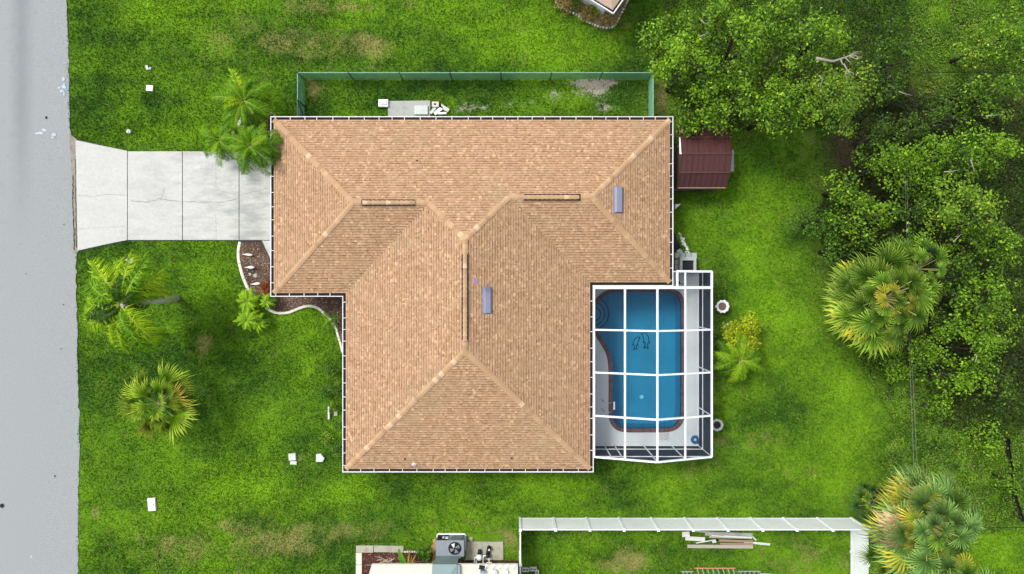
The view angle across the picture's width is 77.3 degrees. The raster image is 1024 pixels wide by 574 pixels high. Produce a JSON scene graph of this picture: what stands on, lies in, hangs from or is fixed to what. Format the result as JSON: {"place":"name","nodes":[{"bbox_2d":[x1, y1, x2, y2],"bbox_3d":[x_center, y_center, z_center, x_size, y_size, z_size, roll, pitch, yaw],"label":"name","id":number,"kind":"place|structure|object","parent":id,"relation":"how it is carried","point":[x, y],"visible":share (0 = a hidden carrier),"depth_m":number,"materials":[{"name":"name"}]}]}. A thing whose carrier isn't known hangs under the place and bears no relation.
{"place":"outdoors","nodes":[
{"label":"outdoors","id":0,"kind":"place"},
{"bbox_2d":[0,0,79,573],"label":"road","id":1,"kind":"structure","parent":0,"point":[39,444],"depth_m":37.46,"materials":[{"name":"grey asphalt"}]},
{"bbox_2d":[76,140,269,257],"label":"driveway","id":2,"kind":"structure","parent":0,"point":[123,195],"depth_m":37.43,"materials":[{"name":"concrete"}]},
{"bbox_2d":[65,0,1023,573],"bbox_3d":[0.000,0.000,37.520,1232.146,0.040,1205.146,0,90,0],"label":"ground","id":3,"kind":"structure","parent":0,"point":[842,142],"depth_m":37.52,"materials":[{"name":"green plant"}]},
{"bbox_2d":[82,252,180,353],"bbox_3d":[-19.913,0.843,34.490,4.535,6.238,5.544,0,90,0],"label":"palm tree","id":4,"kind":"object","parent":3,"relation":"on","point":[117,301],"visible":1,"depth_m":32.08,"materials":[{"name":"green plant"}]},
{"bbox_2d":[147,497,156,510],"bbox_3d":[-21.062,12.719,37.440,0.460,0.140,0.760,-5,90,0],"label":"utility box","id":5,"kind":"object","parent":3,"relation":"on","point":[152,505],"visible":1,"depth_m":37.38,"materials":[{"name":"concrete"}]},
{"bbox_2d":[115,357,201,447],"bbox_3d":[-19.401,6.289,35.945,5.146,3.310,4.858,0,90,0],"label":"fan palm","id":6,"kind":"object","parent":3,"relation":"on","point":[141,390],"visible":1,"depth_m":34.91,"materials":[{"name":"green plant"}]},
{"bbox_2d":[200,119,239,167],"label":"palm tree","id":7,"kind":"object","parent":3,"relation":"on","point":[219,147],"visible":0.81,"depth_m":35.53,"materials":[{"name":"green plant"}]},
{"bbox_2d":[210,66,278,130],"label":"palm tree","id":8,"kind":"object","parent":3,"relation":"on","point":[251,106],"visible":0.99,"depth_m":34.84,"materials":[{"name":"green plant"}]},
{"bbox_2d":[237,242,255,297],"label":"bed kerb","id":9,"kind":"structure","parent":3,"relation":"on","point":[240,266],"depth_m":37.40,"materials":[{"name":"concrete"}]},
{"bbox_2d":[233,307,263,330],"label":"palm","id":10,"kind":"object","parent":3,"relation":"on","point":[245,317],"visible":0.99,"depth_m":36.43,"materials":[{"name":"green plant"}]},
{"bbox_2d":[220,122,284,176],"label":"palm tree","id":11,"kind":"object","parent":3,"relation":"on","point":[251,144],"visible":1,"depth_m":34.12,"materials":[{"name":"green plant"}]},
{"bbox_2d":[251,312,271,333],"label":"palm","id":12,"kind":"object","parent":3,"relation":"on","point":[260,326],"visible":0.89,"depth_m":36.81,"materials":[{"name":"green plant"}]},
{"bbox_2d":[239,242,341,342],"bbox_3d":[-12.493,0.206,37.460,8.779,0.117,3.665,27,90,0],"label":"mulch bed","id":13,"kind":"object","parent":3,"relation":"on","point":[258,260],"visible":0.37,"depth_m":37.47,"materials":[{"name":"brown wood"}]},
{"bbox_2d":[236,287,261,313],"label":"palm","id":14,"kind":"object","parent":13,"relation":"on","point":[248,301],"visible":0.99,"depth_m":36.45,"materials":[{"name":"green plant"}]},
{"bbox_2d":[258,278,269,296],"bbox_3d":[-14.180,0.089,37.111,0.924,0.810,1.195,0,90,0],"label":"red plant","id":15,"kind":"object","parent":13,"relation":"on","point":[266,289],"visible":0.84,"depth_m":36.91,"materials":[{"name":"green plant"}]},
{"bbox_2d":[259,292,278,309],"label":"palm","id":16,"kind":"object","parent":13,"relation":"on","point":[268,304],"visible":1,"depth_m":36.66,"materials":[{"name":"green plant"}]},
{"bbox_2d":[322,311,341,330],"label":"palm","id":17,"kind":"object","parent":13,"relation":"on","point":[333,318],"visible":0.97,"depth_m":36.96,"materials":[{"name":"green plant"}]},
{"bbox_2d":[265,305,331,320],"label":"bed kerb","id":18,"kind":"structure","parent":3,"relation":"on","point":[299,308],"depth_m":37.40,"materials":[{"name":"concrete"}]},
{"bbox_2d":[316,383,334,401],"bbox_3d":[-10.791,6.131,37.205,1.234,0.635,1.153,0,90,0],"label":"green shrub","id":19,"kind":"object","parent":3,"relation":"on","point":[325,392],"visible":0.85,"depth_m":37.07,"materials":[{"name":"green plant"}]},
{"bbox_2d":[318,431,337,446],"bbox_3d":[-10.664,8.693,37.150,1.210,0.730,0.988,0,90,0],"label":"green shrub","id":20,"kind":"object","parent":3,"relation":"on","point":[326,440],"visible":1,"depth_m":36.95,"materials":[{"name":"green plant"}]},
{"bbox_2d":[325,378,341,394],"bbox_3d":[-10.030,5.821,36.853,1.157,1.318,1.047,-33,90,0],"label":"green shrub","id":21,"kind":"object","parent":3,"relation":"on","point":[334,389],"visible":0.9,"depth_m":36.42,"materials":[{"name":"green plant"}]},
{"bbox_2d":[356,545,430,573],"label":"concrete border","id":22,"kind":"object","parent":3,"relation":"on","point":[360,549],"visible":0.84,"depth_m":37.42,"materials":[{"name":"concrete"}]},
{"bbox_2d":[388,100,429,115],"bbox_3d":[-6.016,-10.203,37.505,2.469,0.190,1.406,0,90,0],"label":"equipment pad","id":23,"kind":"object","parent":3,"relation":"on","point":[400,108],"visible":0.55,"depth_m":37.41,"materials":[{"name":"grey concrete"}]},
{"bbox_2d":[414,105,427,114],"bbox_3d":[-5.301,-10.323,37.350,0.780,0.120,0.520,0,90,0],"label":"pad lid","id":24,"kind":"object","parent":23,"relation":"on","point":[420,109],"visible":1,"depth_m":37.29,"materials":[{"name":"concrete"}]},
{"bbox_2d":[414,544,432,562],"bbox_3d":[-5.116,15.409,37.084,1.122,0.856,1.190,0,90,0],"label":"green shrub","id":25,"kind":"object","parent":3,"relation":"on","point":[423,552],"visible":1,"depth_m":36.83,"materials":[{"name":"green plant"}]},
{"bbox_2d":[362,552,517,573],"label":"mulch bed","id":26,"kind":"object","parent":3,"relation":"on","point":[369,558],"visible":0.29,"depth_m":37.48,"materials":[{"name":"brown wood"}]},
{"bbox_2d":[398,549,415,562],"bbox_3d":[-6.014,16.003,36.350,1.405,2.300,1.823,13,90,0],"label":"banana plant","id":27,"kind":"object","parent":26,"relation":"on","point":[401,557],"visible":0.52,"depth_m":36.48,"materials":[{"name":"green plant"}]},
{"bbox_2d":[369,563,517,573],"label":"neighbour house","id":28,"kind":"structure","parent":3,"relation":"on","point":[416,568],"depth_m":34.99,"materials":[{"name":"paint"}]},
{"bbox_2d":[432,533,465,573],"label":"air conditioner","id":29,"kind":"object","parent":3,"relation":"on","point":[450,549],"visible":1,"depth_m":36.57,"materials":[{"name":"grey metal"}]},
{"bbox_2d":[270,116,672,471],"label":"house","id":30,"kind":"structure","parent":3,"relation":"on","point":[462,266],"depth_m":34.21,"materials":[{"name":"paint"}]},
{"bbox_2d":[297,72,653,115],"bbox_3d":[-2.075,-10.820,36.900,20.210,1.400,2.700,0,90,0],"label":"chain link fence","id":31,"kind":"object","parent":3,"relation":"on","point":[302,77],"visible":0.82,"depth_m":36.74,"materials":[{"name":"green metal"}]},
{"bbox_2d":[466,541,502,559],"bbox_3d":[-1.609,15.438,37.535,2.219,0.230,1.063,0,90,0],"label":"pump pad","id":32,"kind":"object","parent":3,"relation":"on","point":[496,550],"visible":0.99,"depth_m":37.42,"materials":[{"name":"concrete"}]},
{"bbox_2d":[555,0,628,29],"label":"stone edging","id":33,"kind":"object","parent":3,"relation":"on","point":[611,27],"visible":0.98,"depth_m":37.39,"materials":[{"name":"stone"}]},
{"bbox_2d":[563,0,626,27],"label":"planting bed","id":34,"kind":"object","parent":3,"relation":"on","point":[603,23],"visible":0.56,"depth_m":37.45,"materials":[{"name":"soil"}]},
{"bbox_2d":[553,0,574,17],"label":"bed plant","id":35,"kind":"object","parent":34,"relation":"on","point":[566,7],"visible":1,"depth_m":37.14,"materials":[{"name":"brown plant"}]},
{"bbox_2d":[578,2,595,21],"bbox_3d":[4.375,-15.960,37.186,1.073,0.672,1.126,0,90,0],"label":"bed plant","id":36,"kind":"object","parent":34,"relation":"on","point":[586,15],"visible":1,"depth_m":37.10,"materials":[{"name":"brown plant"}]},
{"bbox_2d":[581,0,622,13],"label":"neighbour house","id":37,"kind":"structure","parent":3,"relation":"on","point":[602,5],"depth_m":34.91,"materials":[{"name":"beige"}]},
{"bbox_2d":[595,273,697,444],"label":"pool deck","id":38,"kind":"structure","parent":3,"relation":"on","point":[607,432],"depth_m":37.40,"materials":[{"name":"grey concrete"}]},
{"bbox_2d":[595,289,683,432],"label":"swimming pool","id":39,"kind":"structure","parent":38,"relation":"in","point":[640,348],"depth_m":38.80,"materials":[{"name":"blue liquid"}]},
{"bbox_2d":[593,270,712,462],"bbox_3d":[7.699,4.205,35.611,6.522,3.577,10.220,0,90,0],"label":"pool screen enclosure","id":40,"kind":"object","parent":38,"relation":"on","point":[656,453],"visible":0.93,"depth_m":34.91,"materials":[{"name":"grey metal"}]},
{"bbox_2d":[635,12,684,74],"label":"broadleaf tree","id":41,"kind":"object","parent":3,"relation":"on","point":[664,23],"visible":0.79,"depth_m":34.30,"materials":[{"name":"green plant"}]},
{"bbox_2d":[675,253,696,269],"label":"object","id":42,"kind":"structure","parent":3,"relation":"on","point":[677,255],"depth_m":37.43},
{"bbox_2d":[678,257,695,269],"bbox_3d":[10.175,-1.295,37.230,0.950,0.500,0.890,0,90,0],"label":"pool heater","id":43,"kind":"object","parent":42,"relation":"on","point":[686,263],"visible":0.81,"depth_m":37.08,"materials":[{"name":"black plastic"}]},
{"bbox_2d":[647,27,727,106],"bbox_3d":[9.406,-11.632,34.303,4.365,6.605,4.091,29,90,0],"label":"broadleaf tree","id":44,"kind":"object","parent":3,"relation":"on","point":[685,69],"visible":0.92,"depth_m":32.84,"materials":[{"name":"green plant"}]},
{"bbox_2d":[519,517,869,573],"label":"vinyl fence","id":45,"kind":"object","parent":3,"relation":"on","point":[857,540],"visible":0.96,"depth_m":36.44,"materials":[{"name":"white plastic"}]},
{"bbox_2d":[670,94,732,137],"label":"broadleaf tree","id":46,"kind":"object","parent":3,"relation":"on","point":[692,122],"visible":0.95,"depth_m":34.05,"materials":[{"name":"green plant"}]},
{"bbox_2d":[673,126,731,190],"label":"garden shed","id":47,"kind":"structure","parent":3,"relation":"on","point":[702,162],"depth_m":35.03,"materials":[{"name":"metal"}]},
{"bbox_2d":[675,0,744,53],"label":"broadleaf tree","id":48,"kind":"object","parent":3,"relation":"on","point":[724,8],"visible":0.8,"depth_m":32.62,"materials":[{"name":"green plant"}]},
{"bbox_2d":[694,567,735,573],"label":"ladder","id":49,"kind":"object","parent":3,"relation":"on","point":[712,568],"visible":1,"depth_m":37.13,"materials":[{"name":"metal"}]},
{"bbox_2d":[713,418,722,430],"bbox_3d":[11.938,8.031,37.360,0.684,0.280,0.684,-22,90,0],"label":"octagonal planter","id":50,"kind":"object","parent":3,"relation":"on","point":[717,424],"visible":0.98,"depth_m":37.22,"materials":[{"name":"white concrete"}]},
{"bbox_2d":[687,544,752,548],"bbox_3d":[12.177,15.171,37.420,3.836,0.045,0.200,0,90,0],"label":"wooden plank","id":51,"kind":"object","parent":3,"relation":"on","point":[717,546],"visible":1,"depth_m":37.40,"materials":[{"name":"beige wood"}]},
{"bbox_2d":[715,300,729,312],"bbox_3d":[12.137,1.125,37.200,0.822,0.600,0.746,0,90,0],"label":"bird bath","id":52,"kind":"object","parent":3,"relation":"on","point":[722,306],"visible":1,"depth_m":36.93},
{"bbox_2d":[705,532,752,536],"bbox_3d":[12.676,14.454,37.420,2.777,0.045,0.220,2,90,0],"label":"wooden plank","id":53,"kind":"object","parent":3,"relation":"on","point":[736,534],"visible":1,"depth_m":37.40,"materials":[{"name":"grey wood"}]},
{"bbox_2d":[686,5,781,90],"bbox_3d":[11.397,-11.886,33.855,4.224,7.500,4.137,-36,90,0],"label":"broadleaf tree","id":54,"kind":"object","parent":3,"relation":"on","point":[751,46],"visible":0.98,"depth_m":31.93,"materials":[{"name":"green plant"}]},
{"bbox_2d":[694,64,776,137],"bbox_3d":[11.641,-10.015,34.459,3.887,6.292,3.481,-34,90,0],"label":"broadleaf tree","id":55,"kind":"object","parent":3,"relation":"on","point":[747,94],"visible":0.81,"depth_m":32.64,"materials":[{"name":"green plant"}]},
{"bbox_2d":[713,331,764,382],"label":"palm tree","id":56,"kind":"object","parent":3,"relation":"on","point":[741,359],"visible":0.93,"depth_m":35.45,"materials":[{"name":"green plant"}]},
{"bbox_2d":[721,310,761,355],"bbox_3d":[12.934,2.814,36.281,2.286,2.462,3.050,0,90,0],"label":"yellow croton","id":57,"kind":"object","parent":3,"relation":"on","point":[751,326],"visible":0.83,"depth_m":35.78,"materials":[{"name":"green plant"}]},
{"bbox_2d":[730,0,805,58],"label":"broadleaf tree","id":58,"kind":"object","parent":3,"relation":"on","point":[790,10],"visible":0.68,"depth_m":32.67,"materials":[{"name":"green plant"}]},
{"bbox_2d":[739,72,824,139],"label":"broadleaf tree","id":59,"kind":"object","parent":3,"relation":"on","point":[778,108],"visible":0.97,"depth_m":32.23,"materials":[{"name":"green plant"}]},
{"bbox_2d":[662,0,910,130],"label":"undergrowth","id":60,"kind":"object","parent":3,"relation":"on","point":[850,24],"visible":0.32,"depth_m":37.23,"materials":[{"name":"green plant"}]},
{"bbox_2d":[757,0,857,90],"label":"broadleaf tree","id":61,"kind":"object","parent":3,"relation":"on","point":[807,34],"visible":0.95,"depth_m":32.03,"materials":[{"name":"green plant"}]},
{"bbox_2d":[784,205,842,242],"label":"broadleaf tree","id":62,"kind":"object","parent":3,"relation":"on","point":[817,224],"visible":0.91,"depth_m":35.45,"materials":[{"name":"green plant"}]},
{"bbox_2d":[791,49,881,141],"bbox_3d":[16.088,-9.736,33.520,4.181,8.169,4.380,0,90,0],"label":"broadleaf tree","id":63,"kind":"object","parent":3,"relation":"on","point":[835,103],"visible":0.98,"depth_m":32.05,"materials":[{"name":"green plant"}]},
{"bbox_2d":[817,231,860,269],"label":"broadleaf tree","id":64,"kind":"object","parent":3,"relation":"on","point":[829,252],"visible":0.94,"depth_m":35.32,"materials":[{"name":"green plant"}]},
{"bbox_2d":[821,166,864,212],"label":"broadleaf tree","id":65,"kind":"object","parent":3,"relation":"on","point":[837,190],"visible":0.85,"depth_m":34.64,"materials":[{"name":"green plant"}]},
{"bbox_2d":[825,189,905,250],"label":"broadleaf tree","id":66,"kind":"object","parent":3,"relation":"on","point":[859,219],"visible":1,"depth_m":34.10,"materials":[{"name":"green plant"}]},
{"bbox_2d":[849,481,886,525],"bbox_3d":[20.259,12.349,36.551,2.675,2.098,2.807,0,90,0],"label":"shrub","id":67,"kind":"object","parent":3,"relation":"on","point":[862,494],"visible":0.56,"depth_m":35.90,"materials":[{"name":"green plant"}]},
{"bbox_2d":[821,240,937,359],"bbox_3d":[18.547,0.643,34.455,6.050,6.289,5.682,-44,90,0],"label":"fan palm","id":68,"kind":"object","parent":3,"relation":"on","point":[849,305],"visible":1,"depth_m":32.01,"materials":[{"name":"green plant"}]},
{"bbox_2d":[853,112,913,151],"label":"broadleaf tree","id":69,"kind":"object","parent":3,"relation":"on","point":[879,132],"visible":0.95,"depth_m":34.73,"materials":[{"name":"green plant"}]},
{"bbox_2d":[846,138,928,194],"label":"broadleaf tree","id":70,"kind":"object","parent":3,"relation":"on","point":[882,163],"visible":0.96,"depth_m":33.95,"materials":[{"name":"green plant"}]},
{"bbox_2d":[868,64,907,97],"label":"broadleaf tree","id":71,"kind":"object","parent":3,"relation":"on","point":[880,80],"visible":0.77,"depth_m":35.28,"materials":[{"name":"green plant"}]},
{"bbox_2d":[856,529,923,573],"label":"fan palm","id":72,"kind":"object","parent":3,"relation":"on","point":[868,554],"visible":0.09,"depth_m":34.60,"materials":[{"name":"green plant"}]},
{"bbox_2d":[878,342,915,384],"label":"broadleaf tree","id":73,"kind":"object","parent":3,"relation":"on","point":[893,366],"visible":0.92,"depth_m":35.82,"materials":[{"name":"green plant"}]},
{"bbox_2d":[868,13,928,106],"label":"broadleaf tree","id":74,"kind":"object","parent":3,"relation":"on","point":[881,50],"visible":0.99,"depth_m":35.03,"materials":[{"name":"green plant"}]},
{"bbox_2d":[872,221,940,265],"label":"broadleaf tree","id":75,"kind":"object","parent":3,"relation":"on","point":[898,236],"visible":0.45,"depth_m":33.67,"materials":[{"name":"green plant"}]},
{"bbox_2d":[882,175,942,224],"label":"broadleaf tree","id":76,"kind":"object","parent":3,"relation":"on","point":[919,202],"visible":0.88,"depth_m":34.07,"materials":[{"name":"green plant"}]},
{"bbox_2d":[878,233,950,305],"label":"fan palm","id":77,"kind":"object","parent":3,"relation":"on","point":[935,252],"visible":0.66,"depth_m":32.58,"materials":[{"name":"green plant"}]},
{"bbox_2d":[877,98,951,144],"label":"broadleaf tree","id":78,"kind":"object","parent":3,"relation":"on","point":[924,127],"visible":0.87,"depth_m":34.68,"materials":[{"name":"green plant"}]},
{"bbox_2d":[814,90,1023,438],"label":"undergrowth","id":79,"kind":"object","parent":3,"relation":"on","point":[1021,305],"visible":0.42,"depth_m":37.05,"materials":[{"name":"green plant"}]},
{"bbox_2d":[856,460,984,573],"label":"fan palm","id":80,"kind":"object","parent":3,"relation":"on","point":[898,539],"visible":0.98,"depth_m":32.22,"materials":[{"name":"green plant"}]},
{"bbox_2d":[896,155,947,201],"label":"broadleaf tree","id":81,"kind":"object","parent":3,"relation":"on","point":[928,186],"visible":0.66,"depth_m":34.32,"materials":[{"name":"green plant"}]},
{"bbox_2d":[893,333,958,379],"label":"broadleaf tree","id":82,"kind":"object","parent":3,"relation":"on","point":[916,349],"visible":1,"depth_m":34.32,"materials":[{"name":"green plant"}]},
{"bbox_2d":[920,387,956,420],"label":"broadleaf tree","id":83,"kind":"object","parent":3,"relation":"on","point":[932,407],"visible":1,"depth_m":35.50,"materials":[{"name":"green plant"}]},
{"bbox_2d":[893,130,985,187],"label":"broadleaf tree","id":84,"kind":"object","parent":3,"relation":"on","point":[943,149],"visible":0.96,"depth_m":33.37,"materials":[{"name":"green plant"}]},
{"bbox_2d":[858,349,1023,534],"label":"ground cover","id":85,"kind":"object","parent":3,"relation":"on","point":[897,448],"visible":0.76,"depth_m":37.31,"materials":[{"name":"green plant"}]},
{"bbox_2d":[916,91,980,140],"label":"broadleaf tree","id":86,"kind":"object","parent":3,"relation":"on","point":[942,122],"visible":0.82,"depth_m":34.98,"materials":[{"name":"green plant"}]},
{"bbox_2d":[904,547,994,573],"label":"fan palm","id":87,"kind":"object","parent":3,"relation":"on","point":[967,566],"visible":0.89,"depth_m":31.94,"materials":[{"name":"green plant"}]},
{"bbox_2d":[924,245,983,303],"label":"broadleaf tree","id":88,"kind":"object","parent":3,"relation":"on","point":[965,280],"visible":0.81,"depth_m":33.83,"materials":[{"name":"green plant"}]},
{"bbox_2d":[923,304,987,343],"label":"broadleaf tree","id":89,"kind":"object","parent":3,"relation":"on","point":[949,325],"visible":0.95,"depth_m":33.91,"materials":[{"name":"green plant"}]},
{"bbox_2d":[908,167,1008,234],"bbox_3d":[23.228,-4.398,34.067,3.630,7.074,3.559,0,90,0],"label":"broadleaf tree","id":90,"kind":"object","parent":3,"relation":"on","point":[950,207],"visible":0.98,"depth_m":32.55,"materials":[{"name":"green plant"}]},
{"bbox_2d":[921,356,996,399],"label":"broadleaf tree","id":91,"kind":"object","parent":3,"relation":"on","point":[960,385],"visible":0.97,"depth_m":34.19,"materials":[{"name":"green plant"}]},
{"bbox_2d":[909,0,1023,105],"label":"ground cover","id":92,"kind":"object","parent":3,"relation":"on","point":[947,51],"visible":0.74,"depth_m":37.38,"materials":[{"name":"green plant"}]},
{"bbox_2d":[933,221,1000,261],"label":"broadleaf tree","id":93,"kind":"object","parent":3,"relation":"on","point":[982,238],"visible":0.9,"depth_m":34.34,"materials":[{"name":"green plant"}]},
{"bbox_2d":[942,73,992,112],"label":"broadleaf tree","id":94,"kind":"object","parent":3,"relation":"on","point":[965,80],"visible":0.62,"depth_m":35.03,"materials":[{"name":"green plant"}]},
{"bbox_2d":[949,17,999,73],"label":"broadleaf tree","id":95,"kind":"object","parent":3,"relation":"on","point":[971,54],"visible":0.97,"depth_m":35.24,"materials":[{"name":"green plant"}]},
{"bbox_2d":[938,326,1015,384],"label":"broadleaf tree","id":96,"kind":"object","parent":3,"relation":"on","point":[985,348],"visible":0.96,"depth_m":33.60,"materials":[{"name":"green plant"}]},
{"bbox_2d":[933,120,1023,178],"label":"broadleaf tree","id":97,"kind":"object","parent":3,"relation":"on","point":[999,147],"visible":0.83,"depth_m":33.58,"materials":[{"name":"green plant"}]},
{"bbox_2d":[935,264,1023,334],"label":"broadleaf tree","id":98,"kind":"object","parent":3,"relation":"on","point":[989,311],"visible":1,"depth_m":33.39,"materials":[{"name":"green plant"}]},
{"bbox_2d":[947,218,1023,270],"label":"broadleaf tree","id":99,"kind":"object","parent":3,"relation":"on","point":[1004,240],"visible":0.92,"depth_m":33.18,"materials":[{"name":"green plant"}]},
{"bbox_2d":[959,415,1011,460],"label":"broadleaf tree","id":100,"kind":"object","parent":3,"relation":"on","point":[991,447],"visible":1,"depth_m":36.08,"materials":[{"name":"green plant"}]},
{"bbox_2d":[949,72,1023,123],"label":"broadleaf tree","id":101,"kind":"object","parent":3,"relation":"on","point":[1008,92],"visible":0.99,"depth_m":34.08,"materials":[{"name":"green plant"}]},
{"bbox_2d":[961,313,1023,350],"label":"broadleaf tree","id":102,"kind":"object","parent":3,"relation":"on","point":[1007,333],"visible":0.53,"depth_m":34.65,"materials":[{"name":"green plant"}]},
{"bbox_2d":[971,366,1023,415],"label":"broadleaf tree","id":103,"kind":"object","parent":3,"relation":"on","point":[997,392],"visible":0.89,"depth_m":34.94,"materials":[{"name":"green plant"}]},
{"bbox_2d":[974,6,1023,71],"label":"broadleaf tree","id":104,"kind":"object","parent":3,"relation":"on","point":[1010,31],"visible":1,"depth_m":34.72,"materials":[{"name":"green plant"}]},
{"bbox_2d":[988,459,1023,497],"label":"broadleaf tree","id":105,"kind":"object","parent":3,"relation":"on","point":[1015,482],"visible":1,"depth_m":35.79,"materials":[{"name":"green plant"}]},
{"bbox_2d":[1003,437,1023,521],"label":"silt fence","id":106,"kind":"object","parent":3,"relation":"on","point":[1008,454],"visible":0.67,"depth_m":37.20,"materials":[{"name":"black fabric"}]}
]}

